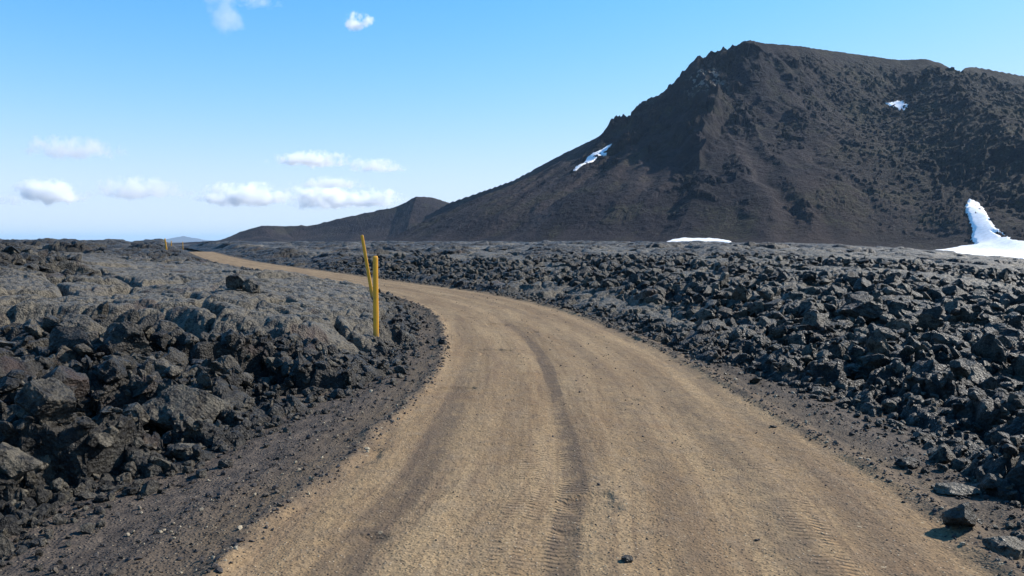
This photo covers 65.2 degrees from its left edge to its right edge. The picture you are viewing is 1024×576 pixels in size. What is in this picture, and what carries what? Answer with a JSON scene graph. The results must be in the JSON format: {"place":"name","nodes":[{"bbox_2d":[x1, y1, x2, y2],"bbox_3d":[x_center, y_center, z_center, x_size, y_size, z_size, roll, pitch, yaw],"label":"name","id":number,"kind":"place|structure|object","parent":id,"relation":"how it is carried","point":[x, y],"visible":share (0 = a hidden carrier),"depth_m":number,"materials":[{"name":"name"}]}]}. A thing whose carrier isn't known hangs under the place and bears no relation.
{"place":"outdoors","nodes":[
{"label":"outdoors","id":0,"kind":"place"},
{"bbox_2d":[168,242,204,251],"bbox_3d":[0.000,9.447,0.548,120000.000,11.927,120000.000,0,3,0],"label":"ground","id":1,"kind":"structure","parent":0,"point":[188,250],"depth_m":328.33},
{"bbox_2d":[166,236,208,241],"bbox_3d":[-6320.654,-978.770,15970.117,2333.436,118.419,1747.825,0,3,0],"label":"blue mountain","id":2,"kind":"structure","parent":0,"point":[183,239],"depth_m":15630.59,"materials":[{"name":"blue stone"}]},
{"bbox_2d":[0,238,1023,535],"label":"lava field","id":3,"kind":"structure","parent":0,"point":[194,296],"depth_m":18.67,"materials":[{"name":"black stone"}]},
{"bbox_2d":[0,442,42,480],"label":"boulder","id":4,"kind":"object","parent":3,"relation":"on","point":[16,464],"visible":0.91,"depth_m":7.41,"materials":[{"name":"grey stone"}]},
{"bbox_2d":[14,377,76,424],"bbox_3d":[-4.858,1.202,8.334,0.550,0.500,0.440,-2,4,-34],"label":"boulder","id":5,"kind":"object","parent":3,"relation":"on","point":[43,401],"visible":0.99,"depth_m":8.25,"materials":[{"name":"grey stone"}]},
{"bbox_2d":[59,313,105,333],"bbox_3d":[-7.574,0.742,14.238,0.950,0.500,0.855,19,8,15],"label":"boulder","id":6,"kind":"object","parent":3,"relation":"on","point":[86,323],"visible":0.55,"depth_m":14.08,"materials":[{"name":"grey stone"}]},
{"bbox_2d":[141,384,230,432],"bbox_3d":[-4.427,1.642,10.589,1.300,0.720,0.975,14,0,-15],"label":"boulder","id":7,"kind":"object","parent":3,"relation":"on","point":[171,408],"visible":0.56,"depth_m":10.46,"materials":[{"name":"grey stone"}]},
{"bbox_2d":[225,274,245,288],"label":"boulder","id":8,"kind":"object","parent":3,"relation":"on","point":[234,281],"visible":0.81,"depth_m":20.33,"materials":[{"name":"black stone"}]},
{"bbox_2d":[242,279,260,293],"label":"boulder","id":9,"kind":"object","parent":3,"relation":"on","point":[251,286],"visible":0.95,"depth_m":20.28,"materials":[{"name":"grey stone"}]},
{"bbox_2d":[0,247,1023,502],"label":"lava rubble","id":10,"kind":"object","parent":3,"relation":"on","point":[62,341],"visible":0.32,"depth_m":14.22,"materials":[{"name":"black stone"}]},
{"bbox_2d":[103,321,152,354],"bbox_3d":[-6.234,0.826,12.930,0.708,0.600,0.711,-2,4,-36],"label":"boulder","id":11,"kind":"object","parent":10,"relation":"on","point":[132,334],"visible":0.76,"depth_m":12.72,"materials":[{"name":"grey stone"}]},
{"bbox_2d":[837,301,887,323],"bbox_3d":[8.661,0.591,19.779,1.139,0.600,0.863,2,4,26],"label":"boulder","id":12,"kind":"object","parent":3,"relation":"on","point":[869,311],"visible":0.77,"depth_m":19.46,"materials":[{"name":"black stone"}]},
{"bbox_2d":[0,252,1023,575],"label":"gravel verge","id":13,"kind":"structure","parent":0,"point":[130,518],"depth_m":7.94,"materials":[{"name":"black gravel"}]},
{"bbox_2d":[167,443,205,458],"bbox_3d":[-3.736,1.869,9.134,0.352,0.220,0.352,1,3,17],"label":"boulder","id":14,"kind":"object","parent":13,"relation":"on","point":[180,450],"visible":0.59,"depth_m":9.01,"materials":[{"name":"grey stone"}]},
{"bbox_2d":[361,235,372,297],"bbox_3d":[-4.902,-0.550,27.259,0.115,2.534,0.083,-11,7,-19],"label":"snow pole","id":15,"kind":"object","parent":13,"relation":"on","point":[367,266],"visible":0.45,"depth_m":27.20,"materials":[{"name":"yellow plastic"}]},
{"bbox_2d":[373,256,378,336],"bbox_3d":[-3.070,0.435,18.025,0.125,2.315,0.090,-2,4,-28],"label":"snow pole","id":16,"kind":"object","parent":13,"relation":"on","point":[375,302],"visible":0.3,"depth_m":17.98,"materials":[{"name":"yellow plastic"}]},
{"bbox_2d":[0,269,1023,572],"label":"verge rubble","id":17,"kind":"object","parent":13,"relation":"on","point":[958,447],"visible":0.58,"depth_m":9.82,"materials":[{"name":"black stone"}]},
{"bbox_2d":[895,457,920,468],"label":"boulder","id":18,"kind":"object","parent":13,"relation":"on","point":[910,463],"visible":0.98,"depth_m":8.47,"materials":[{"name":"grey stone"}]},
{"bbox_2d":[928,445,955,463],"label":"boulder","id":19,"kind":"object","parent":13,"relation":"on","point":[943,454],"visible":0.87,"depth_m":8.66,"materials":[{"name":"grey stone"}]},
{"bbox_2d":[933,482,981,495],"bbox_3d":[4.272,1.938,7.669,0.414,0.120,0.282,2,4,26],"label":"boulder","id":20,"kind":"object","parent":13,"relation":"on","point":[955,489],"visible":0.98,"depth_m":7.62,"materials":[{"name":"grey stone"}]},
{"bbox_2d":[942,502,976,526],"bbox_3d":[3.691,1.884,6.603,0.245,0.240,0.266,3,4,38],"label":"boulder","id":21,"kind":"object","parent":13,"relation":"on","point":[962,514],"visible":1,"depth_m":6.54,"materials":[{"name":"grey stone"}]},
{"bbox_2d":[982,536,1023,559],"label":"boulder","id":22,"kind":"object","parent":13,"relation":"on","point":[1008,546],"visible":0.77,"depth_m":6.08,"materials":[{"name":"grey stone"}]},
{"bbox_2d":[0,0,1023,241],"label":"sky","id":23,"kind":"structure","parent":0,"point":[127,120],"materials":[{"name":"blue"}]},
{"bbox_2d":[169,40,1023,249],"bbox_3d":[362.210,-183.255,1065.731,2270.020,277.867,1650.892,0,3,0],"label":"volcano slope","id":24,"kind":"structure","parent":0,"point":[751,141],"depth_m":799.09,"materials":[{"name":"black stone"}]},
{"bbox_2d":[573,144,611,170],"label":"snow patch","id":25,"kind":"object","parent":24,"relation":"on","point":[590,158],"visible":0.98,"depth_m":932.16,"materials":[{"name":"white snow"}]},
{"bbox_2d":[667,238,730,242],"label":"snow patch","id":26,"kind":"object","parent":24,"relation":"on","point":[699,239],"visible":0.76,"depth_m":618.21,"materials":[{"name":"white snow"}]},
{"bbox_2d":[886,101,907,109],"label":"snow patch","id":27,"kind":"object","parent":24,"relation":"on","point":[899,104],"visible":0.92,"depth_m":935.36,"materials":[{"name":"white snow"}]},
{"bbox_2d":[938,199,1023,258],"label":"snow patch","id":28,"kind":"object","parent":24,"relation":"on","point":[987,240],"visible":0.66,"depth_m":536.28,"materials":[{"name":"white snow"}]},
{"bbox_2d":[181,251,1023,575],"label":"dirt road","id":29,"kind":"structure","parent":0,"point":[791,509],"depth_m":7.84,"materials":[{"name":"brown soil"}]},
{"bbox_2d":[621,555,632,562],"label":"loose stone","id":30,"kind":"object","parent":29,"relation":"on","point":[626,558],"visible":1,"depth_m":5.88,"materials":[{"name":"grey stone"}]}
]}

